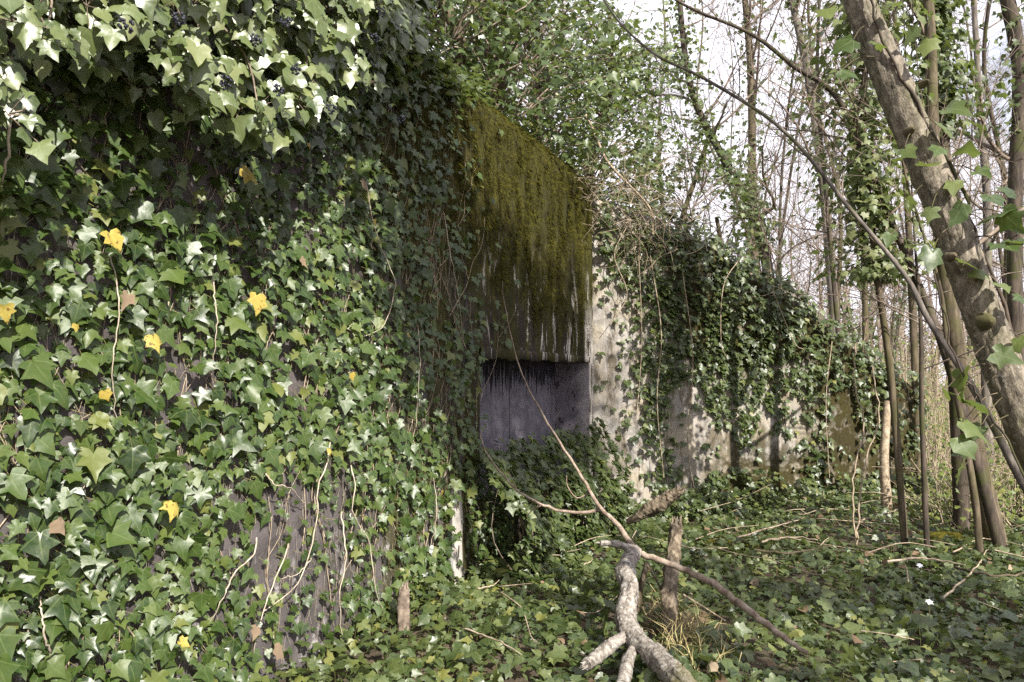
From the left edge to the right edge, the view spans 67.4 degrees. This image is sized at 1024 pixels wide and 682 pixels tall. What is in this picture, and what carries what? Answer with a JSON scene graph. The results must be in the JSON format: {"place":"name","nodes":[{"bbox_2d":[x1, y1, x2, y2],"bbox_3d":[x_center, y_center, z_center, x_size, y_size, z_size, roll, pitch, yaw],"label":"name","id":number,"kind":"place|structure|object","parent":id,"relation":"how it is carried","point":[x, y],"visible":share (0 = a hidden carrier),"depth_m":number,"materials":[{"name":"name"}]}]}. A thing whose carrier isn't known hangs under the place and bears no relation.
{"place":"outdoors","nodes":[
{"label":"outdoors","id":0,"kind":"place"},
{"bbox_2d":[279,390,1023,681],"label":"ground","id":1,"kind":"structure","parent":0,"point":[372,656],"depth_m":4.52,"materials":[{"name":"plant"}]},
{"bbox_2d":[396,581,410,637],"bbox_3d":[-0.604,1.512,4.272,0.082,0.356,0.092,0,-3,0],"label":"stump","id":2,"kind":"object","parent":1,"relation":"on","point":[403,610],"visible":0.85,"depth_m":4.25,"materials":[{"name":"brown wood"}]},
{"bbox_2d":[0,1,917,681],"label":"bunker","id":3,"kind":"object","parent":1,"relation":"on","point":[560,319],"visible":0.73,"depth_m":5.95,"materials":[{"name":"concrete"}]},
{"bbox_2d":[0,0,435,164],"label":"hanging ivy","id":4,"kind":"object","parent":3,"relation":"hanging from","point":[183,54],"visible":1,"depth_m":2.90,"materials":[{"name":"green plant"}]},
{"bbox_2d":[0,0,521,681],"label":"wall ivy","id":5,"kind":"object","parent":3,"relation":"attached to","point":[92,546],"depth_m":3.20,"materials":[{"name":"green plant"}]},
{"bbox_2d":[370,16,589,182],"bbox_3d":[-0.644,-1.869,6.901,1.744,1.022,4.717,-1,-3,19],"label":"roof ivy","id":6,"kind":"object","parent":3,"relation":"on","point":[456,81],"visible":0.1,"depth_m":5.21,"materials":[{"name":"green plant"}]},
{"bbox_2d":[411,0,576,125],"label":"ivy thicket","id":7,"kind":"object","parent":3,"relation":"on","point":[460,44],"visible":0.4,"depth_m":6.44,"materials":[{"name":"green plant"}]},
{"bbox_2d":[419,0,657,174],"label":"ivy thicket","id":8,"kind":"object","parent":3,"relation":"on","point":[512,45],"visible":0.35,"depth_m":7.23,"materials":[{"name":"green plant"}]},
{"bbox_2d":[436,0,681,202],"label":"ivy thicket","id":9,"kind":"object","parent":3,"relation":"on","point":[541,88],"visible":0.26,"depth_m":8.70,"materials":[{"name":"green plant"}]},
{"bbox_2d":[520,0,698,211],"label":"ivy thicket","id":10,"kind":"object","parent":3,"relation":"on","point":[641,76],"visible":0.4,"depth_m":9.91,"materials":[{"name":"green plant"}]},
{"bbox_2d":[532,90,777,281],"bbox_3d":[1.478,-1.684,8.334,2.750,2.224,1.870,0,-3,0],"label":"twig tangle","id":11,"kind":"object","parent":3,"relation":"hanging from","point":[629,191],"visible":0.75,"depth_m":8.03,"materials":[{"name":"wood"}]},
{"bbox_2d":[593,184,951,523],"bbox_3d":[3.228,0.148,8.587,4.807,3.620,0.744,1,-3,-18],"label":"wing ivy","id":12,"kind":"object","parent":3,"relation":"attached to","point":[698,499],"visible":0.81,"depth_m":8.57,"materials":[{"name":"green plant"}]},
{"bbox_2d":[478,416,637,588],"bbox_3d":[0.454,1.287,6.824,1.042,1.138,3.355,-1,-3,23],"label":"ivy bush","id":13,"kind":"object","parent":1,"relation":"on","point":[551,529],"visible":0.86,"depth_m":6.27,"materials":[{"name":"green plant"}]},
{"bbox_2d":[504,0,721,203],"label":"bare tree","id":14,"kind":"object","parent":1,"relation":"on","point":[643,85],"visible":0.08,"depth_m":15.00,"materials":[{"name":"brown plant"}]},
{"bbox_2d":[248,477,1023,681],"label":"ground ivy","id":15,"kind":"object","parent":1,"relation":"on","point":[398,667],"visible":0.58,"depth_m":4.51,"materials":[{"name":"green plant"}]},
{"bbox_2d":[464,628,521,654],"bbox_3d":[-0.094,1.488,3.826,0.028,0.020,0.477,2,-4,-38],"label":"stick","id":16,"kind":"object","parent":15,"relation":"on","point":[501,641],"visible":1,"depth_m":3.85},
{"bbox_2d":[500,592,539,643],"bbox_3d":[0.053,1.515,4.239,0.064,0.016,0.962,1,-3,-11],"label":"stick","id":17,"kind":"object","parent":15,"relation":"on","point":[524,615],"visible":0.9,"depth_m":4.20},
{"bbox_2d":[626,486,686,523],"bbox_3d":[1.231,1.392,6.530,0.542,0.366,0.140,-1,-3,24],"label":"broken log","id":18,"kind":"object","parent":15,"relation":"on","point":[664,501],"visible":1,"depth_m":6.49,"materials":[{"name":"brown wood"}]},
{"bbox_2d":[737,518,801,537],"bbox_3d":[2.329,1.671,6.882,0.024,0.023,1.262,-3,-4,44],"label":"stick","id":19,"kind":"object","parent":15,"relation":"on","point":[751,533],"visible":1,"depth_m":6.75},
{"bbox_2d":[761,536,817,542],"bbox_3d":[2.265,1.637,6.352,0.497,0.028,0.139,0,-3,-9],"label":"stick","id":20,"kind":"object","parent":15,"relation":"on","point":[768,539],"visible":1,"depth_m":6.36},
{"bbox_2d":[754,546,830,553],"bbox_3d":[2.218,1.614,5.935,0.677,0.028,0.170,1,-3,-13],"label":"stick","id":21,"kind":"object","parent":15,"relation":"on","point":[765,551],"visible":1,"depth_m":5.88,"materials":[{"name":"wood"}]},
{"bbox_2d":[861,503,916,520],"bbox_3d":[3.840,1.719,7.757,1.509,0.031,0.036,3,-4,-44],"label":"stick","id":22,"kind":"object","parent":15,"relation":"on","point":[863,519],"visible":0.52,"depth_m":7.57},
{"bbox_2d":[886,557,964,565],"bbox_3d":[2.977,1.593,5.578,0.522,0.026,0.170,-1,-3,12],"label":"stick","id":23,"kind":"object","parent":15,"relation":"on","point":[896,560],"visible":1,"depth_m":5.58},
{"bbox_2d":[942,546,989,598],"bbox_3d":[3.200,1.580,5.340,0.044,0.022,1.900,-3,-4,39],"label":"stick","id":24,"kind":"object","parent":15,"relation":"on","point":[955,586],"visible":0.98,"depth_m":4.95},
{"bbox_2d":[953,538,1023,552],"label":"stick","id":25,"kind":"object","parent":15,"relation":"on","point":[983,538],"visible":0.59,"depth_m":6.12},
{"bbox_2d":[955,566,1023,576],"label":"stick","id":26,"kind":"object","parent":15,"relation":"on","point":[976,572],"visible":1,"depth_m":5.18,"materials":[{"name":"wood"}]},
{"bbox_2d":[585,43,691,212],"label":"bare tree","id":27,"kind":"object","parent":1,"relation":"on","point":[644,140],"visible":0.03,"depth_m":28.92,"materials":[{"name":"brown plant"}]},
{"bbox_2d":[288,499,1023,681],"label":"ivy stalks","id":28,"kind":"object","parent":1,"relation":"on","point":[736,613],"visible":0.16,"depth_m":4.62,"materials":[{"name":"plant"}]},
{"bbox_2d":[563,0,773,237],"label":"bare tree","id":29,"kind":"object","parent":1,"relation":"on","point":[658,137],"visible":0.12,"depth_m":19.49,"materials":[{"name":"brown plant"}]},
{"bbox_2d":[614,84,723,216],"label":"bare tree","id":30,"kind":"object","parent":1,"relation":"on","point":[675,139],"visible":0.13,"depth_m":27.19,"materials":[{"name":"brown plant"}]},
{"bbox_2d":[660,514,682,647],"bbox_3d":[0.892,1.384,4.278,0.130,0.703,0.869,-1,-3,12],"label":"rotten pole","id":31,"kind":"object","parent":1,"relation":"on","point":[669,589],"visible":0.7,"depth_m":4.32,"materials":[{"name":"brown wood"}]},
{"bbox_2d":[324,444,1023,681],"bbox_3d":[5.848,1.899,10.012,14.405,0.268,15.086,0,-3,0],"label":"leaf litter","id":32,"kind":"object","parent":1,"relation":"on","point":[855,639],"visible":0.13,"depth_m":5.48,"materials":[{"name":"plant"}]},
{"bbox_2d":[628,0,720,232],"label":"bare tree","id":33,"kind":"object","parent":1,"relation":"on","point":[671,108],"visible":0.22,"depth_m":23.24,"materials":[{"name":"brown plant"}]},
{"bbox_2d":[603,3,766,231],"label":"bare tree","id":34,"kind":"object","parent":1,"relation":"on","point":[692,113],"visible":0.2,"depth_m":20.78,"materials":[{"name":"brown plant"}]},
{"bbox_2d":[605,97,781,281],"bbox_3d":[2.348,-0.682,10.833,3.252,5.607,2.470,0,-3,0],"label":"ivy thicket","id":35,"kind":"object","parent":1,"relation":"on","point":[701,161],"visible":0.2,"depth_m":10.78,"materials":[{"name":"green plant"}]},
{"bbox_2d":[637,580,755,680],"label":"dry grass","id":36,"kind":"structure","parent":1,"relation":"on","point":[681,625],"depth_m":3.99,"materials":[{"name":"plant"}]},
{"bbox_2d":[664,136,746,235],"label":"bare tree","id":37,"kind":"object","parent":1,"relation":"on","point":[699,199],"visible":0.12,"depth_m":34.19,"materials":[{"name":"brown plant"}]},
{"bbox_2d":[675,160,747,240],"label":"bare tree","id":38,"kind":"object","parent":1,"relation":"on","point":[715,209],"visible":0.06,"depth_m":36.95,"materials":[{"name":"brown plant"}]},
{"bbox_2d":[612,0,814,283],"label":"curved tree","id":39,"kind":"object","parent":1,"relation":"on","point":[700,113],"visible":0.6,"depth_m":13.15,"materials":[{"name":"green plant"}]},
{"bbox_2d":[676,0,771,261],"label":"bare tree","id":40,"kind":"object","parent":1,"relation":"on","point":[723,26],"visible":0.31,"depth_m":22.61,"materials":[{"name":"brown plant"}]},
{"bbox_2d":[637,0,818,291],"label":"bare tree","id":41,"kind":"object","parent":1,"relation":"on","point":[727,107],"visible":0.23,"depth_m":20.78,"materials":[{"name":"brown plant"}]},
{"bbox_2d":[697,535,758,550],"bbox_3d":[1.931,1.772,6.840,0.517,0.084,0.473,-2,-4,38],"label":"moss cushion","id":42,"kind":"object","parent":1,"relation":"on","point":[712,539],"visible":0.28,"depth_m":6.73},
{"bbox_2d":[694,49,781,255],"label":"bare tree","id":43,"kind":"object","parent":1,"relation":"on","point":[745,143],"visible":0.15,"depth_m":28.06,"materials":[{"name":"brown plant"}]},
{"bbox_2d":[672,190,818,320],"bbox_3d":[3.306,-0.012,11.483,2.462,4.332,2.247,0,-3,0],"label":"ivy thicket","id":44,"kind":"object","parent":1,"relation":"on","point":[717,222],"visible":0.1,"depth_m":11.40,"materials":[{"name":"green plant"}]},
{"bbox_2d":[479,281,1023,681],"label":"fallen branch","id":45,"kind":"object","parent":1,"relation":"on","point":[660,662],"depth_m":3.94,"materials":[{"name":"wood"}]},
{"bbox_2d":[624,0,889,273],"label":"bare tree","id":46,"kind":"object","parent":1,"relation":"on","point":[732,193],"visible":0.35,"depth_m":15.66,"materials":[{"name":"brown plant"}]},
{"bbox_2d":[693,44,820,306],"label":"bare tree","id":47,"kind":"object","parent":1,"relation":"on","point":[763,144],"visible":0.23,"depth_m":25.27,"materials":[{"name":"brown plant"}]},
{"bbox_2d":[707,45,832,324],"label":"bare tree","id":48,"kind":"object","parent":1,"relation":"on","point":[765,196],"visible":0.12,"depth_m":27.73,"materials":[{"name":"brown plant"}]},
{"bbox_2d":[726,0,817,270],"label":"slim tree","id":49,"kind":"object","parent":1,"relation":"on","point":[746,19],"visible":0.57,"depth_m":16.23,"materials":[{"name":"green plant"}]},
{"bbox_2d":[725,0,848,332],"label":"slim tree","id":50,"kind":"object","parent":1,"relation":"on","point":[795,14],"visible":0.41,"depth_m":12.12,"materials":[{"name":"brown plant"}]},
{"bbox_2d":[728,96,849,324],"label":"bare tree","id":51,"kind":"object","parent":1,"relation":"on","point":[809,255],"visible":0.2,"depth_m":24.80,"materials":[{"name":"brown plant"}]},
{"bbox_2d":[758,123,840,319],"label":"bare tree","id":52,"kind":"object","parent":1,"relation":"on","point":[791,207],"visible":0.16,"depth_m":36.25,"materials":[{"name":"brown plant"}]},
{"bbox_2d":[771,140,838,313],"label":"bare tree","id":53,"kind":"object","parent":1,"relation":"on","point":[800,233],"visible":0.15,"depth_m":35.36,"materials":[{"name":"brown plant"}]},
{"bbox_2d":[645,0,971,310],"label":"bare tree","id":54,"kind":"object","parent":1,"relation":"on","point":[839,267],"visible":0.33,"depth_m":15.38,"materials":[{"name":"brown plant"}]},
{"bbox_2d":[594,0,1023,492],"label":"arching sapling","id":55,"kind":"object","parent":1,"relation":"on","point":[1008,456],"visible":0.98,"depth_m":4.34,"materials":[{"name":"brown plant"}]},
{"bbox_2d":[729,0,905,285],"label":"bare tree","id":56,"kind":"object","parent":1,"relation":"on","point":[789,177],"visible":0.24,"depth_m":18.34,"materials":[{"name":"brown plant"}]},
{"bbox_2d":[772,147,866,309],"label":"bare tree","id":57,"kind":"object","parent":1,"relation":"on","point":[797,230],"visible":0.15,"depth_m":33.77,"materials":[{"name":"brown plant"}]},
{"bbox_2d":[729,0,920,331],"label":"bare tree","id":58,"kind":"object","parent":1,"relation":"on","point":[782,169],"visible":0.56,"depth_m":12.29,"materials":[{"name":"brown plant"}]},
{"bbox_2d":[772,188,879,341],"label":"bare tree","id":59,"kind":"object","parent":1,"relation":"on","point":[842,339],"visible":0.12,"depth_m":30.84,"materials":[{"name":"brown plant"}]},
{"bbox_2d":[782,105,870,325],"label":"bare tree","id":60,"kind":"object","parent":1,"relation":"on","point":[818,255],"visible":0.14,"depth_m":30.40,"materials":[{"name":"brown plant"}]},
{"bbox_2d":[710,0,955,340],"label":"slim tree","id":61,"kind":"object","parent":1,"relation":"on","point":[833,284],"visible":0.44,"depth_m":11.12,"materials":[{"name":"brown plant"}]},
{"bbox_2d":[675,0,1005,558],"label":"dark sapling","id":62,"kind":"object","parent":1,"relation":"on","point":[990,511],"visible":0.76,"depth_m":6.19,"materials":[{"name":"brown plant"}]},
{"bbox_2d":[763,12,934,357],"bbox_3d":[6.352,-3.934,13.264,3.538,12.328,3.342,-2,-4,29],"label":"slim tree","id":63,"kind":"object","parent":1,"relation":"on","point":[865,311],"visible":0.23,"depth_m":12.58,"materials":[{"name":"brown plant"}]},
{"bbox_2d":[706,0,1001,364],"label":"bare tree","id":64,"kind":"object","parent":1,"relation":"on","point":[847,310],"visible":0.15,"depth_m":15.55,"materials":[{"name":"brown plant"}]},
{"bbox_2d":[851,324,864,544],"bbox_3d":[2.954,0.794,6.561,0.124,1.890,0.045,0,-3,6],"label":"liana","id":65,"kind":"object","parent":1,"relation":"on","point":[862,438],"visible":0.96,"depth_m":6.56,"materials":[{"name":"wood"}]},
{"bbox_2d":[801,22,914,360],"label":"bare tree","id":66,"kind":"object","parent":1,"relation":"on","point":[858,264],"visible":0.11,"depth_m":22.83,"materials":[{"name":"brown plant"}]},
{"bbox_2d":[787,0,928,366],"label":"bare tree","id":67,"kind":"object","parent":1,"relation":"on","point":[855,205],"visible":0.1,"depth_m":24.51,"materials":[{"name":"brown plant"}]},
{"bbox_2d":[705,0,1011,317],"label":"bare tree","id":68,"kind":"object","parent":1,"relation":"on","point":[952,160],"visible":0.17,"depth_m":12.61,"materials":[{"name":"brown plant"}]},
{"bbox_2d":[785,28,932,433],"bbox_3d":[10.555,-3.409,22.136,6.533,12.301,3.502,0,-3,3],"label":"bare tree","id":69,"kind":"object","parent":1,"relation":"on","point":[896,249],"visible":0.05,"depth_m":21.93,"materials":[{"name":"brown plant"}]},
{"bbox_2d":[722,194,1003,410],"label":"woods","id":70,"kind":"object","parent":1,"relation":"on","point":[905,338],"visible":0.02,"depth_m":40.83,"materials":[{"name":"plant"}]},
{"bbox_2d":[855,366,879,547],"bbox_3d":[3.033,0.996,6.555,0.241,1.564,0.039,0,-3,1],"label":"liana","id":71,"kind":"object","parent":1,"relation":"on","point":[857,526],"visible":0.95,"depth_m":6.55,"materials":[{"name":"wood"}]},
{"bbox_2d":[806,27,932,341],"bbox_3d":[13.297,-5.023,27.937,5.706,16.448,5.216,0,1,-36],"label":"bare tree","id":72,"kind":"object","parent":1,"relation":"on","point":[856,255],"visible":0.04,"depth_m":28.02,"materials":[{"name":"brown plant"}]},
{"bbox_2d":[731,0,1023,546],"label":"mossy tree","id":73,"kind":"object","parent":1,"relation":"on","point":[957,341],"visible":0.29,"depth_m":6.51,"materials":[{"name":"brown plant"}]},
{"bbox_2d":[734,0,1023,561],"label":"sapling","id":74,"kind":"object","parent":1,"relation":"on","point":[976,512],"visible":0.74,"depth_m":6.09,"materials":[{"name":"brown plant"}]},
{"bbox_2d":[846,162,917,367],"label":"bare tree","id":75,"kind":"object","parent":1,"relation":"on","point":[895,308],"visible":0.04,"depth_m":34.71,"materials":[{"name":"brown plant"}]},
{"bbox_2d":[879,400,891,510],"bbox_3d":[4.013,1.275,8.241,0.142,1.272,0.110,0,-3,0],"label":"dead pole","id":76,"kind":"object","parent":1,"relation":"on","point":[885,486],"visible":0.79,"depth_m":8.21,"materials":[{"name":"wood"}]},
{"bbox_2d":[757,0,1019,553],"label":"ivy tree","id":77,"kind":"object","parent":1,"relation":"on","point":[863,201],"visible":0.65,"depth_m":6.29,"materials":[{"name":"green plant"}]},
{"bbox_2d":[798,20,978,356],"bbox_3d":[9.603,-3.232,19.771,5.533,11.740,4.088,1,-3,-12],"label":"bare tree","id":78,"kind":"object","parent":1,"relation":"on","point":[870,304],"visible":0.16,"depth_m":19.57,"materials":[{"name":"brown plant"}]},
{"bbox_2d":[761,0,1019,531],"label":"ivy tree","id":79,"kind":"object","parent":1,"relation":"on","point":[945,33],"visible":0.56,"depth_m":6.99,"materials":[{"name":"green plant"}]},
{"bbox_2d":[810,14,973,347],"bbox_3d":[8.315,-2.675,17.576,3.922,10.305,3.642,2,1,-40],"label":"bare tree","id":80,"kind":"object","parent":1,"relation":"on","point":[891,324],"visible":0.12,"depth_m":17.20,"materials":[{"name":"brown plant"}]},
{"bbox_2d":[768,0,1023,555],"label":"sapling","id":81,"kind":"object","parent":1,"relation":"on","point":[925,511],"visible":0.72,"depth_m":6.05,"materials":[{"name":"brown plant"}]},
{"bbox_2d":[794,1,1002,495],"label":"slim tree","id":82,"kind":"object","parent":1,"relation":"on","point":[914,353],"visible":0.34,"depth_m":9.58,"materials":[{"name":"brown plant"}]},
{"bbox_2d":[828,5,1000,364],"bbox_3d":[10.513,-4.074,21.103,4.170,13.642,4.376,0,-3,7],"label":"bare tree","id":83,"kind":"object","parent":1,"relation":"on","point":[901,300],"visible":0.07,"depth_m":20.48,"materials":[{"name":"brown plant"}]},
{"bbox_2d":[820,317,1023,534],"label":"undergrowth","id":84,"kind":"object","parent":1,"relation":"on","point":[947,460],"visible":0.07,"depth_m":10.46,"materials":[{"name":"plant"}]},
{"bbox_2d":[836,0,1023,281],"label":"bare tree","id":85,"kind":"object","parent":1,"relation":"on","point":[973,78],"visible":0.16,"depth_m":14.61,"materials":[{"name":"brown plant"}]},
{"bbox_2d":[889,175,973,382],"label":"bare tree","id":86,"kind":"object","parent":1,"relation":"on","point":[935,313],"visible":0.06,"depth_m":32.99,"materials":[{"name":"brown plant"}]},
{"bbox_2d":[842,0,1023,471],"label":"leaning tree","id":87,"kind":"object","parent":1,"relation":"on","point":[982,312],"visible":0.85,"depth_m":2.59,"materials":[{"name":"brown plant"}]},
{"bbox_2d":[814,0,1023,483],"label":"ivy vine","id":88,"kind":"object","parent":87,"relation":"attached to","point":[1009,217],"visible":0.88,"depth_m":2.51,"materials":[{"name":"green plant"}]},
{"bbox_2d":[911,531,974,547],"bbox_3d":[3.705,1.669,6.525,0.632,0.082,0.475,1,-3,-23],"label":"moss cushion","id":89,"kind":"object","parent":1,"relation":"on","point":[940,534],"visible":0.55,"depth_m":6.50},
{"bbox_2d":[891,87,994,386],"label":"bare tree","id":90,"kind":"object","parent":1,"relation":"on","point":[937,296],"visible":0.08,"depth_m":25.72,"materials":[{"name":"brown plant"}]},
{"bbox_2d":[885,51,1009,382],"bbox_3d":[15.318,-3.538,26.161,6.108,13.210,6.183,0,-3,3],"label":"bare tree","id":91,"kind":"object","parent":1,"relation":"on","point":[974,360],"visible":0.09,"depth_m":25.79,"materials":[{"name":"brown plant"}]},
{"bbox_2d":[900,147,998,387],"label":"bare tree","id":92,"kind":"object","parent":1,"relation":"on","point":[925,355],"visible":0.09,"depth_m":31.11,"materials":[{"name":"brown plant"}]},
{"bbox_2d":[896,59,1003,349],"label":"bare tree","id":93,"kind":"object","parent":1,"relation":"on","point":[972,218],"visible":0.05,"depth_m":29.58,"materials":[{"name":"brown plant"}]},
{"bbox_2d":[890,58,1011,394],"bbox_3d":[14.415,-3.114,24.275,3.233,11.930,6.025,3,-4,-42],"label":"bare tree","id":94,"kind":"object","parent":1,"relation":"on","point":[971,205],"visible":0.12,"depth_m":24.25,"materials":[{"name":"brown plant"}]},
{"bbox_2d":[880,0,1023,428],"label":"bare tree","id":95,"kind":"object","parent":1,"relation":"on","point":[986,27],"visible":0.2,"depth_m":15.10,"materials":[{"name":"brown plant"}]},
{"bbox_2d":[892,26,1023,422],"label":"bare tree","id":96,"kind":"object","parent":1,"relation":"on","point":[965,164],"visible":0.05,"depth_m":26.48,"materials":[{"name":"brown plant"}]},
{"bbox_2d":[897,0,1023,302],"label":"bare tree","id":97,"kind":"object","parent":1,"relation":"on","point":[995,192],"visible":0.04,"depth_m":15.46,"materials":[{"name":"brown plant"}]},
{"bbox_2d":[902,0,1023,294],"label":"bare tree","id":98,"kind":"object","parent":1,"relation":"on","point":[1001,261],"visible":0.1,"depth_m":18.10,"materials":[{"name":"brown plant"}]},
{"bbox_2d":[930,157,1003,370],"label":"bare tree","id":99,"kind":"object","parent":1,"relation":"on","point":[982,247],"visible":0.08,"depth_m":35.91,"materials":[{"name":"brown plant"}]},
{"bbox_2d":[923,8,1023,297],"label":"bare tree","id":100,"kind":"object","parent":1,"relation":"on","point":[1007,144],"visible":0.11,"depth_m":21.26,"materials":[{"name":"brown plant"}]},
{"bbox_2d":[935,3,1023,308],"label":"bare tree","id":101,"kind":"object","parent":1,"relation":"on","point":[1004,92],"visible":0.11,"depth_m":19.80,"materials":[{"name":"brown plant"}]},
{"bbox_2d":[950,0,1023,517],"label":"ivy tree","id":102,"kind":"object","parent":1,"relation":"on","point":[1014,263],"visible":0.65,"depth_m":8.08,"materials":[{"name":"green plant"}]},
{"bbox_2d":[950,0,1023,479],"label":"slim tree","id":103,"kind":"object","parent":1,"relation":"on","point":[988,254],"visible":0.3,"depth_m":9.09,"materials":[{"name":"brown plant"}]},
{"bbox_2d":[963,98,1010,357],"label":"bare tree","id":104,"kind":"object","parent":1,"relation":"on","point":[980,189],"visible":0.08,"depth_m":27.96,"materials":[{"name":"brown plant"}]},
{"bbox_2d":[979,37,1023,274],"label":"bare tree","id":105,"kind":"object","parent":1,"relation":"on","point":[1023,198],"visible":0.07,"depth_m":27.67,"materials":[{"name":"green plant"}]},
{"bbox_2d":[424,0,1023,387],"label":"sky","id":106,"kind":"structure","parent":0,"point":[627,8],"materials":[{"name":"white"}]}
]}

